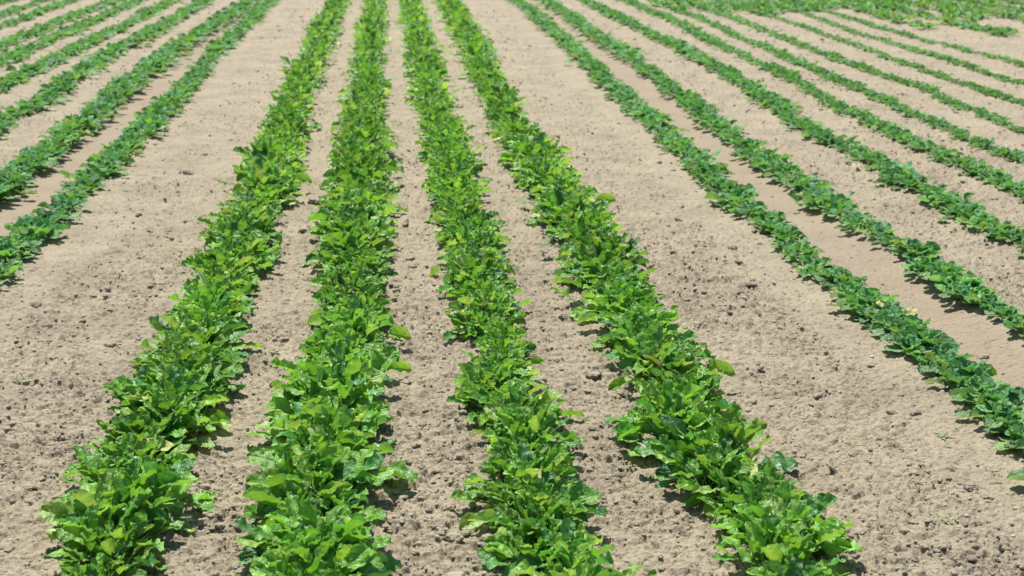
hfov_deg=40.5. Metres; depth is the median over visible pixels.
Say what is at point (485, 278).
spinach plant
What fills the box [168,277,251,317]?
spinach plant
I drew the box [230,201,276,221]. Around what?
spinach plant
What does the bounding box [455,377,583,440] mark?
spinach plant
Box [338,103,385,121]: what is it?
spinach plant
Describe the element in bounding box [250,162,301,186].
spinach plant
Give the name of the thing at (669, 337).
spinach plant
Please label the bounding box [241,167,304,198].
spinach plant
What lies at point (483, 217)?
spinach plant
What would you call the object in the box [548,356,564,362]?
soil clod
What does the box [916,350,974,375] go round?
spinach plant
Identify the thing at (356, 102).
spinach plant
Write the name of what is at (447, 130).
spinach plant
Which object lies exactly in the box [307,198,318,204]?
soil clod
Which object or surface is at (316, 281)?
spinach plant
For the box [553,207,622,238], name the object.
spinach plant
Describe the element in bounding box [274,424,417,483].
spinach plant
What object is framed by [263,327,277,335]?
soil clod
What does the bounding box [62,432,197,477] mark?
spinach plant
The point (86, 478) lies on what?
spinach plant
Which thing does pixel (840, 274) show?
spinach plant
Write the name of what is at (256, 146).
spinach plant
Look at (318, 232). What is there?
spinach plant
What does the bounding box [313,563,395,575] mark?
spinach plant
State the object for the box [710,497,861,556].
spinach plant
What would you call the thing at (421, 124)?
spinach plant
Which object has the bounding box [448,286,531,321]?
spinach plant
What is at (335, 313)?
spinach plant
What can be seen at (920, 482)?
soil clod
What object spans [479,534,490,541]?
soil clod
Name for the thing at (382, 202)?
spinach plant
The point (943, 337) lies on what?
spinach plant
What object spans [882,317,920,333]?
spinach plant
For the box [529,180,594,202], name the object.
spinach plant
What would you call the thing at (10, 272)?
spinach plant
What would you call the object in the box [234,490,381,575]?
spinach plant
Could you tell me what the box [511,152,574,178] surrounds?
spinach plant
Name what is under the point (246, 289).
spinach plant
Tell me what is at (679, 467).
spinach plant
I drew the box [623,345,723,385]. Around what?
spinach plant
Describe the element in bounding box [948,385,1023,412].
spinach plant
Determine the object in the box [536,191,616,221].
spinach plant
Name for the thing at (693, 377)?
spinach plant
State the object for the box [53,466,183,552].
spinach plant
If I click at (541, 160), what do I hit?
spinach plant
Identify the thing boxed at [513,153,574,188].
spinach plant
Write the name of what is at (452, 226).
spinach plant
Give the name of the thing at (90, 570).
spinach plant
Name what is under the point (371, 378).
spinach plant
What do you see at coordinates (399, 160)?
spinach plant
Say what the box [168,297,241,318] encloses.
spinach plant
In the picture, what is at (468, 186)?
spinach plant
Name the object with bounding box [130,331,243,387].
spinach plant
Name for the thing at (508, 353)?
spinach plant
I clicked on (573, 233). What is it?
spinach plant
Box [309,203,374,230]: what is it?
spinach plant
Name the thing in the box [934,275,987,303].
spinach plant
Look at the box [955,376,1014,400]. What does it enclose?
spinach plant
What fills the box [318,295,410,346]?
spinach plant
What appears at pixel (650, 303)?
spinach plant
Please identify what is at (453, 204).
spinach plant
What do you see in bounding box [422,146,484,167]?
spinach plant
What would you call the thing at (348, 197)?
spinach plant
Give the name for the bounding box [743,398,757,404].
soil clod
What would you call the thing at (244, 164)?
spinach plant
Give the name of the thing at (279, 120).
spinach plant
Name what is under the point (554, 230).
spinach plant
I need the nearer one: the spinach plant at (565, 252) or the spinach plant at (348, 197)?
the spinach plant at (565, 252)
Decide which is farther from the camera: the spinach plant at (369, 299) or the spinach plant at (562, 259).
the spinach plant at (562, 259)
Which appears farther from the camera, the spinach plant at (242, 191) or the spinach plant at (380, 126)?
the spinach plant at (380, 126)
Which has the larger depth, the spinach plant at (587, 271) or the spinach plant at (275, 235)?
the spinach plant at (275, 235)
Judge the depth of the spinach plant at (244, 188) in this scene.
6.88 m
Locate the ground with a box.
[0,0,1023,575]
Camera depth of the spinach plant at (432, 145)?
7.78 m
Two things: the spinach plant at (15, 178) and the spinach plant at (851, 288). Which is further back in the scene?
the spinach plant at (15, 178)
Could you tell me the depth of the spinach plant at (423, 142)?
7.95 m
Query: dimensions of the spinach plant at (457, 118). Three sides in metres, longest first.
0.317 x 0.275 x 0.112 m
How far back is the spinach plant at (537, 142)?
7.61 m
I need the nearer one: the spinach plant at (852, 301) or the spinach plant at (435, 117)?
the spinach plant at (852, 301)
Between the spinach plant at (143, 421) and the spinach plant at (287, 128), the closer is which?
the spinach plant at (143, 421)
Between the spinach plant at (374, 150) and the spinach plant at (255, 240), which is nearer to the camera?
the spinach plant at (255, 240)
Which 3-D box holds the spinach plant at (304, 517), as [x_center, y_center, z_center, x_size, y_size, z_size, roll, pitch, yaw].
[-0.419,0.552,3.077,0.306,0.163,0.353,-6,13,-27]
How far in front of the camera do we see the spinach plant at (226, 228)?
5.78 m
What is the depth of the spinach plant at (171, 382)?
3.99 m
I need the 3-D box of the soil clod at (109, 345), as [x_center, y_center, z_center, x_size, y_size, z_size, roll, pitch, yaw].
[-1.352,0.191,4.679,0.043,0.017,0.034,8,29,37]
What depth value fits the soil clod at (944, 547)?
3.23 m
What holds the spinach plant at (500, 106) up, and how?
on the ground
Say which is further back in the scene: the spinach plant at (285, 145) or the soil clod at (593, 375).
the spinach plant at (285, 145)
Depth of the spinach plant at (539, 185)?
6.83 m
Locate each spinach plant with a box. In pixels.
[0,170,35,189]
[0,182,21,199]
[0,238,41,259]
[0,244,35,263]
[0,264,22,281]
[4,170,37,183]
[4,219,53,241]
[8,221,70,239]
[16,211,70,227]
[38,484,184,575]
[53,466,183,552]
[59,450,171,502]
[61,515,168,575]
[61,561,111,575]
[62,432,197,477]
[62,545,150,575]
[73,445,217,531]
[83,414,190,479]
[96,409,186,456]
[103,364,228,412]
[107,363,231,431]
[111,389,229,453]
[114,391,204,437]
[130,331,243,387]
[136,330,231,363]
[139,318,253,362]
[148,344,246,399]
[149,308,261,347]
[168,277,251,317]
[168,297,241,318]
[170,310,246,346]
[171,268,243,308]
[172,295,250,341]
[180,248,253,289]
[188,277,258,312]
[194,258,259,292]
[195,260,260,291]
[196,237,272,273]
[197,216,274,254]
[203,233,268,263]
[204,212,282,247]
[207,200,271,225]
[208,203,281,246]
[208,233,281,274]
[211,229,284,255]
[216,192,283,217]
[216,207,273,229]
[218,189,287,211]
[220,153,311,191]
[224,190,272,205]
[225,183,295,205]
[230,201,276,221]
[233,136,308,161]
[234,179,297,201]
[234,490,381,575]
[235,518,383,575]
[236,157,300,181]
[239,149,307,170]
[240,141,305,163]
[240,152,306,174]
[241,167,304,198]
[241,176,284,192]
[242,449,374,524]
[243,148,302,168]
[243,474,386,532]
[245,389,379,468]
[246,436,394,503]
[249,132,297,149]
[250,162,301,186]
[250,543,370,575]
[251,137,293,155]
[252,493,401,575]
[257,124,303,138]
[259,136,306,156]
[260,103,315,127]
[262,112,311,135]
[263,129,308,150]
[264,116,309,138]
[265,136,298,145]
[266,392,397,446]
[266,413,375,471]
[270,346,399,431]
[271,129,311,140]
[274,106,320,128]
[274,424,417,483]
[276,371,392,430]
[282,341,385,383]
[293,364,383,387]
[294,334,411,382]
[297,228,391,264]
[297,316,383,356]
[299,327,380,356]
[300,321,383,359]
[305,222,392,259]
[305,297,407,331]
[307,187,396,229]
[308,212,373,241]
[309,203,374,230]
[309,261,387,293]
[309,282,389,312]
[311,284,390,326]
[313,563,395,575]
[314,215,391,250]
[315,260,359,279]
[316,246,390,269]
[317,214,398,252]
[318,146,403,187]
[318,195,387,220]
[318,266,382,296]
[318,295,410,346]
[319,240,393,264]
[319,281,387,306]
[322,155,400,191]
[323,250,397,283]
[324,153,395,191]
[324,174,360,198]
[326,135,388,164]
[327,146,390,164]
[328,147,388,167]
[330,111,381,131]
[330,129,382,142]
[330,177,391,200]
[331,107,382,126]
[332,117,387,148]
[333,130,382,149]
[333,136,381,151]
[335,202,396,223]
[336,94,389,118]
[336,180,407,211]
[337,122,397,150]
[337,173,376,187]
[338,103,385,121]
[339,186,398,209]
[340,120,390,138]
[341,109,379,124]
[341,193,392,216]
[346,86,385,98]
[356,117,397,133]
[372,143,393,151]
[383,158,403,175]
[413,138,464,160]
[415,132,465,145]
[417,115,452,134]
[418,120,465,133]
[418,141,487,160]
[419,117,468,138]
[419,123,467,139]
[421,135,469,151]
[421,156,482,187]
[422,130,474,147]
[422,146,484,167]
[423,155,466,177]
[423,171,473,190]
[423,175,490,198]
[424,196,483,222]
[425,161,492,185]
[427,186,479,198]
[428,150,478,164]
[428,169,488,193]
[429,186,473,210]
[429,244,499,275]
[430,113,468,126]
[430,198,499,222]
[432,203,505,230]
[434,179,482,203]
[435,196,480,225]
[435,218,509,246]
[435,258,516,292]
[436,242,500,271]
[437,217,495,243]
[443,189,481,211]
[443,303,502,340]
[444,229,506,251]
[444,246,514,284]
[446,209,504,242]
[446,280,516,310]
[446,379,549,422]
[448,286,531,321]
[450,468,568,530]
[451,277,522,303]
[452,272,512,290]
[453,237,509,253]
[454,352,541,401]
[454,363,529,408]
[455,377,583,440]
[459,347,544,385]
[460,344,531,369]
[463,439,565,498]
[464,296,525,329]
[464,440,579,510]
[467,312,519,339]
[467,476,606,542]
[468,162,489,182]
[469,395,563,440]
[471,329,535,362]
[473,320,530,353]
[476,516,588,575]
[483,103,527,122]
[483,398,585,450]
[485,426,580,466]
[487,491,591,560]
[492,118,540,141]
[496,128,529,147]
[497,132,571,168]
[499,146,562,171]
[502,133,565,160]
[504,129,552,147]
[505,139,560,163]
[507,131,538,150]
[509,152,564,177]
[510,517,620,575]
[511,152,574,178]
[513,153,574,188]
[514,155,577,181]
[516,177,615,215]
[522,164,584,195]
[523,181,612,229]
[524,162,583,186]
[527,170,591,195]
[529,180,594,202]
[532,189,594,213]
[532,565,622,575]
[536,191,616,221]
[536,207,604,239]
[536,216,622,249]
[538,177,593,201]
[541,198,599,227]
[543,557,656,575]
[546,219,606,240]
[551,240,649,276]
[551,258,643,285]
[551,275,643,320]
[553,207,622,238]
[553,244,638,287]
[558,234,590,251]
[559,235,635,264]
[561,263,656,299]
[562,228,647,266]
[577,298,697,337]
[581,271,654,302]
[585,280,654,312]
[587,306,677,347]
[593,289,679,324]
[600,302,689,345]
[602,325,734,390]
[604,378,749,441]
[610,311,702,359]
[611,375,721,463]
[612,401,748,457]
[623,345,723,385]
[625,334,716,375]
[630,373,722,418]
[634,404,798,492]
[653,431,753,501]
[655,363,726,400]
[683,457,765,516]
[697,467,826,546]
[709,194,755,207]
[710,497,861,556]
[712,495,850,575]
[724,472,853,539]
[746,541,837,575]
[765,546,833,575]
[816,268,867,291]
[826,291,902,312]
[835,287,908,308]
[837,283,887,304]
[850,300,904,329]
[868,304,934,334]
[871,311,922,325]
[880,321,962,345]
[880,330,940,355]
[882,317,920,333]
[890,238,943,260]
[901,256,944,273]
[907,261,966,273]
[908,342,970,363]
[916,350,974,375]
[918,263,965,279]
[918,351,1006,387]
[919,267,982,284]
[923,361,996,390]
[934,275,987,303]
[940,281,1001,305]
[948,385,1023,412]
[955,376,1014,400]
[955,391,1023,429]
[983,411,1023,450]
[989,403,1023,432]
[997,421,1023,449]
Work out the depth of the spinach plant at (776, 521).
3.08 m
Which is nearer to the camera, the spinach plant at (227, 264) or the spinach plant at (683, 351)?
the spinach plant at (683, 351)
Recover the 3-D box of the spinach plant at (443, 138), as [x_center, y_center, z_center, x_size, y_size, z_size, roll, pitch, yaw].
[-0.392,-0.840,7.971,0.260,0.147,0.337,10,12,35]
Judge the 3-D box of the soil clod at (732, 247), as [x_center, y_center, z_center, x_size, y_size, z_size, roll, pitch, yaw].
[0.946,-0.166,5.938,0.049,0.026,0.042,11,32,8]
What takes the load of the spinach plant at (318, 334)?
on the ground
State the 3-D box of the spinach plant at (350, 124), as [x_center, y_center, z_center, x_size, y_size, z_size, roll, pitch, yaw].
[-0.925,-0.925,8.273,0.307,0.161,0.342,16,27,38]
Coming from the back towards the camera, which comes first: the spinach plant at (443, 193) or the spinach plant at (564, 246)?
the spinach plant at (443, 193)
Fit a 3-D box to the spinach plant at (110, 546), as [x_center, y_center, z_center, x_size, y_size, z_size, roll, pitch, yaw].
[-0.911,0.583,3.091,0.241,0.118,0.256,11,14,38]
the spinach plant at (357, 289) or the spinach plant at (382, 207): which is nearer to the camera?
the spinach plant at (357, 289)
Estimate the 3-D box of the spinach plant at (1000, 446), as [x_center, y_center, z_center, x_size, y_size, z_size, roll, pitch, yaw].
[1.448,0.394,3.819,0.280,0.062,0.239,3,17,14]
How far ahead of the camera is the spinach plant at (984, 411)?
3.97 m
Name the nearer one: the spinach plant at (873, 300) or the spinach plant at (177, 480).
the spinach plant at (177, 480)
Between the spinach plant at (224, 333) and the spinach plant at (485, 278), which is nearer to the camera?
the spinach plant at (224, 333)
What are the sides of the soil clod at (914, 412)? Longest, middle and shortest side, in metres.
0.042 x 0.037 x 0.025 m
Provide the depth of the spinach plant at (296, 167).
7.39 m
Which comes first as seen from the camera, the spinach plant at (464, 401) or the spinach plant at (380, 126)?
the spinach plant at (464, 401)
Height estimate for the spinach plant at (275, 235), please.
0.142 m
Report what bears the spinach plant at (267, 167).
on the ground
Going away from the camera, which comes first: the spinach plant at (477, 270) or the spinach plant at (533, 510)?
the spinach plant at (533, 510)
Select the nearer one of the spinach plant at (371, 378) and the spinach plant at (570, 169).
the spinach plant at (371, 378)
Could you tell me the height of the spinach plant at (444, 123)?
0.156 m
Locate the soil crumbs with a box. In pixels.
[0,0,1023,575]
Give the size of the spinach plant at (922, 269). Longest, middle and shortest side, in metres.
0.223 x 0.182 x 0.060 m
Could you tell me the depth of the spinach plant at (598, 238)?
5.54 m
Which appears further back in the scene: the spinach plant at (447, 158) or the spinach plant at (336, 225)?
the spinach plant at (447, 158)
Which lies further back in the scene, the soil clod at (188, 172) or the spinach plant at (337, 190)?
the soil clod at (188, 172)
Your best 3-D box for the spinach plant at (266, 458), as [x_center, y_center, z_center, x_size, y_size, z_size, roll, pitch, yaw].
[-0.524,0.463,3.428,0.398,0.145,0.444,-22,28,-37]
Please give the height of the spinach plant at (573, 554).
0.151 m
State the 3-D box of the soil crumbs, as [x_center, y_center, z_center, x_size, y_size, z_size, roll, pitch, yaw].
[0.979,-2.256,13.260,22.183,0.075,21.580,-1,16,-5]
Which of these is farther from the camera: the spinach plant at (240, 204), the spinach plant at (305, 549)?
the spinach plant at (240, 204)
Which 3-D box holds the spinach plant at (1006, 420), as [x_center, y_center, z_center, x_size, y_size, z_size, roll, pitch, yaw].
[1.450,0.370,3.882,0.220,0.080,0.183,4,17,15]
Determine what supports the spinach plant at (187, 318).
on the ground
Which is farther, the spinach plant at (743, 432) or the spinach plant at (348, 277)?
the spinach plant at (348, 277)
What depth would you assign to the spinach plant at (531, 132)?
8.14 m
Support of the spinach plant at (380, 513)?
on the ground
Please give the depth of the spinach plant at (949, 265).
5.46 m
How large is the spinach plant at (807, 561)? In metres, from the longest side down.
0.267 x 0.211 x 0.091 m
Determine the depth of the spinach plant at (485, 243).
5.70 m
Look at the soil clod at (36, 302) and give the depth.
5.10 m
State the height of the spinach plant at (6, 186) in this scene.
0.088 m
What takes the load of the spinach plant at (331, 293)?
on the ground
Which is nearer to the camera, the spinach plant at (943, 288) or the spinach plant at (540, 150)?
the spinach plant at (943, 288)
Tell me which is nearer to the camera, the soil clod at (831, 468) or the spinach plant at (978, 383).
the soil clod at (831, 468)
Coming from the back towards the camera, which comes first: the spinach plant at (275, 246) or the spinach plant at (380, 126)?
the spinach plant at (380, 126)
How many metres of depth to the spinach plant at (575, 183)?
6.78 m
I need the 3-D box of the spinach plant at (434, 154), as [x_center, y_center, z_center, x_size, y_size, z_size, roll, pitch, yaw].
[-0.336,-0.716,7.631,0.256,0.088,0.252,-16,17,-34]
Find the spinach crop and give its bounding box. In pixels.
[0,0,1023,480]
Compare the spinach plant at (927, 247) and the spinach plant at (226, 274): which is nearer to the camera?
the spinach plant at (226, 274)
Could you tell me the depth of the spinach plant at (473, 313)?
4.73 m
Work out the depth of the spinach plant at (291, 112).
8.84 m
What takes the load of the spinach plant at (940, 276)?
on the ground
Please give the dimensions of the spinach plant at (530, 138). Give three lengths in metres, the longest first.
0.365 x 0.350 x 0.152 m
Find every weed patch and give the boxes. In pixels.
[928,511,959,524]
[937,431,956,439]
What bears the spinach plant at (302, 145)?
on the ground
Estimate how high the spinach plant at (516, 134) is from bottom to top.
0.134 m
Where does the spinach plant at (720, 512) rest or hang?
on the ground
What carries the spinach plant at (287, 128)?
on the ground
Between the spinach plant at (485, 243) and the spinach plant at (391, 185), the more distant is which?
the spinach plant at (391, 185)
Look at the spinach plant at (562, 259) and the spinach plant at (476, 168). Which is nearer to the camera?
the spinach plant at (562, 259)
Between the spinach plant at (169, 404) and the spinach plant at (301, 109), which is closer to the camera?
the spinach plant at (169, 404)
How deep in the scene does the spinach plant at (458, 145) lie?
7.71 m
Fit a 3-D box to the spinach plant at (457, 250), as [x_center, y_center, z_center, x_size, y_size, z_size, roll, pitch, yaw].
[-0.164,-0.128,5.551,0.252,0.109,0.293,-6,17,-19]
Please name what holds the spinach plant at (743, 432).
on the ground
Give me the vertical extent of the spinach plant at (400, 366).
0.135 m
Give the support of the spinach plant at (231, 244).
on the ground
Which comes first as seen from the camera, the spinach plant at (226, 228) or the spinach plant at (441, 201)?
the spinach plant at (226, 228)
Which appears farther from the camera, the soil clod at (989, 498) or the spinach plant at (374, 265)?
the spinach plant at (374, 265)
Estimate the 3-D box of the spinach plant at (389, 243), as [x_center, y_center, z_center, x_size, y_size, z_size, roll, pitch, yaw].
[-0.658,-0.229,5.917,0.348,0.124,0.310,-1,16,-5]
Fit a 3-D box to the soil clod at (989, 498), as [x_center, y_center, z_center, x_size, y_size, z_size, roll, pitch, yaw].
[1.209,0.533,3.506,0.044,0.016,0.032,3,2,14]
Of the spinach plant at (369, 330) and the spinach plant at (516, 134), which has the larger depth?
the spinach plant at (516, 134)
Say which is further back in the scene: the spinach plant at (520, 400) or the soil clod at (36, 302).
the soil clod at (36, 302)
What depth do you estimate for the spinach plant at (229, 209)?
6.06 m
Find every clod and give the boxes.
[9,375,32,381]
[22,482,36,490]
[30,300,41,306]
[39,323,52,328]
[53,435,69,441]
[99,286,111,292]
[105,342,116,347]
[182,170,193,174]
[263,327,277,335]
[279,337,288,341]
[299,226,310,232]
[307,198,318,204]
[440,503,454,510]
[443,532,464,542]
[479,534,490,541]
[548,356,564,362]
[585,371,601,378]
[599,441,610,449]
[690,321,702,329]
[727,245,737,249]
[742,281,757,287]
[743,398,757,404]
[757,365,764,370]
[828,463,836,472]
[885,409,894,414]
[909,409,921,416]
[912,480,928,484]
[937,544,950,550]
[963,481,977,491]
[982,496,994,499]
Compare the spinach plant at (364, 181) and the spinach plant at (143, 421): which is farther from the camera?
the spinach plant at (364, 181)
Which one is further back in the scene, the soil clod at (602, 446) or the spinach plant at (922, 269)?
the spinach plant at (922, 269)
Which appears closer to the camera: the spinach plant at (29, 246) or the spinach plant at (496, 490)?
the spinach plant at (496, 490)
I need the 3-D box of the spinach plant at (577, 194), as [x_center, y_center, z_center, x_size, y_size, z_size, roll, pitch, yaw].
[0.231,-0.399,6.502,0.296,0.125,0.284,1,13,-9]
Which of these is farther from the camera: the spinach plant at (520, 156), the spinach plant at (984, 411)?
the spinach plant at (520, 156)
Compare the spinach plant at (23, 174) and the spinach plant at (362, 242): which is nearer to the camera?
the spinach plant at (362, 242)
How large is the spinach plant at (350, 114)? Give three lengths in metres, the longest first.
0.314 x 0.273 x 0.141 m
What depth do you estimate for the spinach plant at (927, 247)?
5.73 m
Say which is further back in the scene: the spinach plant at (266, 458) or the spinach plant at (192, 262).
the spinach plant at (192, 262)
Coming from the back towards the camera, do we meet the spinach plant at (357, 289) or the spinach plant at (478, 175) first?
the spinach plant at (478, 175)
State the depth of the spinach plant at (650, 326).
4.46 m
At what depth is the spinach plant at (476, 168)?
7.18 m
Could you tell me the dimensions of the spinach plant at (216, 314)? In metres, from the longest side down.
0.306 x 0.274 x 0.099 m
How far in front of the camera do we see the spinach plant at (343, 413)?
3.69 m
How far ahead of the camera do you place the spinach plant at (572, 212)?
6.13 m
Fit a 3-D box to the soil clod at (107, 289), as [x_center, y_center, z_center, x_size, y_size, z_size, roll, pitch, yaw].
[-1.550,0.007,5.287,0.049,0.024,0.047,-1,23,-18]
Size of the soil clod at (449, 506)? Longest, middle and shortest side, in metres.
0.048 x 0.029 x 0.017 m
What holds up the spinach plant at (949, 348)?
on the ground
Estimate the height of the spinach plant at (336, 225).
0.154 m
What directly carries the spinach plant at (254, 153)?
on the ground
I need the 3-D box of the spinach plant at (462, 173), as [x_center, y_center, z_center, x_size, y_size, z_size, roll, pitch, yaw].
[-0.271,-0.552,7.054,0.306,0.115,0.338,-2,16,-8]
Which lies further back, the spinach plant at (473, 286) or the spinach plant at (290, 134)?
the spinach plant at (290, 134)
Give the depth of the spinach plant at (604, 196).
6.60 m
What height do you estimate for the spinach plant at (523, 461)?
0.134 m
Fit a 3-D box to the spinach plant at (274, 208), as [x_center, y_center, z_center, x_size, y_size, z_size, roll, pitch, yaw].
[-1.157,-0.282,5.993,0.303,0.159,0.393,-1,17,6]
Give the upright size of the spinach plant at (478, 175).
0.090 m
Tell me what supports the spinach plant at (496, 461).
on the ground
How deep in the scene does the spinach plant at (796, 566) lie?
2.93 m
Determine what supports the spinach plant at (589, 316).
on the ground
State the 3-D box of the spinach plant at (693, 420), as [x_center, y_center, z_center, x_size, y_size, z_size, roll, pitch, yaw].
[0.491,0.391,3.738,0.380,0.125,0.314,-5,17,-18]
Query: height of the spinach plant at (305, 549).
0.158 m
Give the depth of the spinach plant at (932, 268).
5.37 m
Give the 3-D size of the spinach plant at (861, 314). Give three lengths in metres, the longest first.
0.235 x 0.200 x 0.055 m
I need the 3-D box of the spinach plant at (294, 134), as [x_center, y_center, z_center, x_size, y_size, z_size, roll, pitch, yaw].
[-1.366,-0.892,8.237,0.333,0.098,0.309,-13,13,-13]
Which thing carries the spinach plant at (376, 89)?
on the ground
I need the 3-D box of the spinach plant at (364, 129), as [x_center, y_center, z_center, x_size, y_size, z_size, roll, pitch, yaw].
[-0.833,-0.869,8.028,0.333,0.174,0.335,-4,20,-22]
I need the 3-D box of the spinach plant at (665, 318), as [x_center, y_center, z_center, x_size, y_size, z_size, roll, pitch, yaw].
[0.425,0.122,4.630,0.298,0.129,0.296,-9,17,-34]
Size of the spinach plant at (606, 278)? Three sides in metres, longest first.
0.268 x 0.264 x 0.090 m
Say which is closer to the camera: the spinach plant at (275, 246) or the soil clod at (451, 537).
the soil clod at (451, 537)
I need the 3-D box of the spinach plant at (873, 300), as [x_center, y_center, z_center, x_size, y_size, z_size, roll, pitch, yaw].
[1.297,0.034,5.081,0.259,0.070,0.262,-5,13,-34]
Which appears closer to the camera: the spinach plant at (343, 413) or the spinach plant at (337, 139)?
the spinach plant at (343, 413)
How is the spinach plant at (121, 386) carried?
on the ground
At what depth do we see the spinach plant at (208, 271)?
5.19 m
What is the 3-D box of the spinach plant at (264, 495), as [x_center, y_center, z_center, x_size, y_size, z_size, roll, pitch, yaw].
[-0.461,0.488,3.349,0.308,0.133,0.390,3,22,27]
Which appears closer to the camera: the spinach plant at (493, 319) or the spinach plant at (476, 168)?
the spinach plant at (493, 319)
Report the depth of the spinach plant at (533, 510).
3.20 m
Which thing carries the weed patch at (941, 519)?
on the ground
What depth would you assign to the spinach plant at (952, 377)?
4.23 m
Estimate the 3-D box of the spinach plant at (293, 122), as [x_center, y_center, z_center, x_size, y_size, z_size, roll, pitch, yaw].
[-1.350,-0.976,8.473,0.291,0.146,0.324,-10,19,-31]
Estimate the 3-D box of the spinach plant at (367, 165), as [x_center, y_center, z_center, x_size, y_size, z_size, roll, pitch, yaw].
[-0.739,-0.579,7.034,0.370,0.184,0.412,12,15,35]
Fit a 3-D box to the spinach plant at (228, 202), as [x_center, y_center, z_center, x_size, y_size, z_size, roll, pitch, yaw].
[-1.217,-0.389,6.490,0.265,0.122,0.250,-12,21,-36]
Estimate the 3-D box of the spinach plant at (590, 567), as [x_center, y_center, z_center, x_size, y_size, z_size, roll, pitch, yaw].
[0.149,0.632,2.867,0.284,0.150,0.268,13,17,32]
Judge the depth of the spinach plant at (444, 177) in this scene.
6.91 m
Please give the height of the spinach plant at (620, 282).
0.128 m
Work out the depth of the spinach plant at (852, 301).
5.00 m
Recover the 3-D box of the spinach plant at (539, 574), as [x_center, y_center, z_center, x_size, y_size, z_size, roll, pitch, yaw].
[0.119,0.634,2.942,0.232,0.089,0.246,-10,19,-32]
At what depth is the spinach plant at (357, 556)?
2.93 m
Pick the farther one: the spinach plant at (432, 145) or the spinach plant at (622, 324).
the spinach plant at (432, 145)
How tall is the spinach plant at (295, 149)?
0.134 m
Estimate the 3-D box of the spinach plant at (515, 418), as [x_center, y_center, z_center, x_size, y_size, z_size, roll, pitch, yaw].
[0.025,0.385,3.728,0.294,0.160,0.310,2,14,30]
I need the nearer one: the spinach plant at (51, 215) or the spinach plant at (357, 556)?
the spinach plant at (357, 556)
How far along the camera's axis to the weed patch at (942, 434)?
3.90 m
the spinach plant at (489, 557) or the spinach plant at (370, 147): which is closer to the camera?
the spinach plant at (489, 557)
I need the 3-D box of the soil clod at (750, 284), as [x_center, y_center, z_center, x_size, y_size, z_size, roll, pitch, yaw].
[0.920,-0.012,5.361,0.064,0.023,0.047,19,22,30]
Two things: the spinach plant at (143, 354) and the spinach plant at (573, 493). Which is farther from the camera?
the spinach plant at (143, 354)
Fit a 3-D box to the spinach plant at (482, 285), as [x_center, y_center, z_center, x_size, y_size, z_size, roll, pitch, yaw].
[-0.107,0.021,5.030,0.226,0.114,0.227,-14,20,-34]
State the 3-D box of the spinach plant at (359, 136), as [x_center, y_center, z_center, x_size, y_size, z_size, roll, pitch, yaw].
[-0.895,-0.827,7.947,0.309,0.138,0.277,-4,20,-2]
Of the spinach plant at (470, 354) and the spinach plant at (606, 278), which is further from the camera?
the spinach plant at (606, 278)
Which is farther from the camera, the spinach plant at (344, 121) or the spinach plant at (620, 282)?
the spinach plant at (344, 121)
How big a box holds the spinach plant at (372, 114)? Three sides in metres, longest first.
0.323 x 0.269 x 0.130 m
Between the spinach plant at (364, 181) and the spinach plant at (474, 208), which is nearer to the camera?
the spinach plant at (474, 208)
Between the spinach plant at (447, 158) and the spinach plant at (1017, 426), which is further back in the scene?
the spinach plant at (447, 158)
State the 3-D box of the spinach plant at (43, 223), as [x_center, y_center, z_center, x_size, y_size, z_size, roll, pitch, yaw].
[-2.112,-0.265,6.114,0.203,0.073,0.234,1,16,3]
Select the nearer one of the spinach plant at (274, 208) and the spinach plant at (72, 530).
the spinach plant at (72, 530)
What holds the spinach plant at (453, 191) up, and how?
on the ground
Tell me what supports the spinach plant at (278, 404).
on the ground
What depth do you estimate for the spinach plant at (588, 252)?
5.37 m
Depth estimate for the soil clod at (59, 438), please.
3.85 m
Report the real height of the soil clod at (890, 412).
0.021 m
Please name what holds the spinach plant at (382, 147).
on the ground
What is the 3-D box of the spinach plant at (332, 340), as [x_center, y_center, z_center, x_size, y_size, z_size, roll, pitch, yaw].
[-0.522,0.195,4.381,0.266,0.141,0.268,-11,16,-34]
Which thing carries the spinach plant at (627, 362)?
on the ground
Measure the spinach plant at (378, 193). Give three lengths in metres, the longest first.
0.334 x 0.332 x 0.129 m
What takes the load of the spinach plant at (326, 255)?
on the ground
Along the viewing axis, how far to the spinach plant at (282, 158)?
7.31 m
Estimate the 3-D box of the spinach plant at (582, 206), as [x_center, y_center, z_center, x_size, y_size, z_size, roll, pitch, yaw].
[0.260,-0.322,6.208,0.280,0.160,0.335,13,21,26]
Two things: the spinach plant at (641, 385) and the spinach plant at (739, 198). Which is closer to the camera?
the spinach plant at (641, 385)
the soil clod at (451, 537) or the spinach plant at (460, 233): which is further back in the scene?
the spinach plant at (460, 233)
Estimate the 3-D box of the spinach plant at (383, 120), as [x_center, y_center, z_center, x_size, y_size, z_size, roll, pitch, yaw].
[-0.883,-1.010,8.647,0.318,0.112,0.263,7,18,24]
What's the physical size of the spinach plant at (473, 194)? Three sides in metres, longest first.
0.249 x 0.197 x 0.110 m
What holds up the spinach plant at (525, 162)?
on the ground
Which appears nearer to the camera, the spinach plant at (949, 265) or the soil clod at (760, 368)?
the soil clod at (760, 368)
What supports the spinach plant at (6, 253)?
on the ground
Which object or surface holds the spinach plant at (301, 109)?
on the ground
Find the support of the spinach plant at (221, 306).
on the ground
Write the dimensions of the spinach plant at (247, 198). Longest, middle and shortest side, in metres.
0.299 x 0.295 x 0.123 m
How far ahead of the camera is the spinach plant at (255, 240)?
5.54 m
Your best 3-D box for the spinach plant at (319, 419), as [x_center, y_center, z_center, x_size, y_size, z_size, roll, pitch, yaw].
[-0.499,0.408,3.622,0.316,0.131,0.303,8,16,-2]
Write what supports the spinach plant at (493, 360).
on the ground

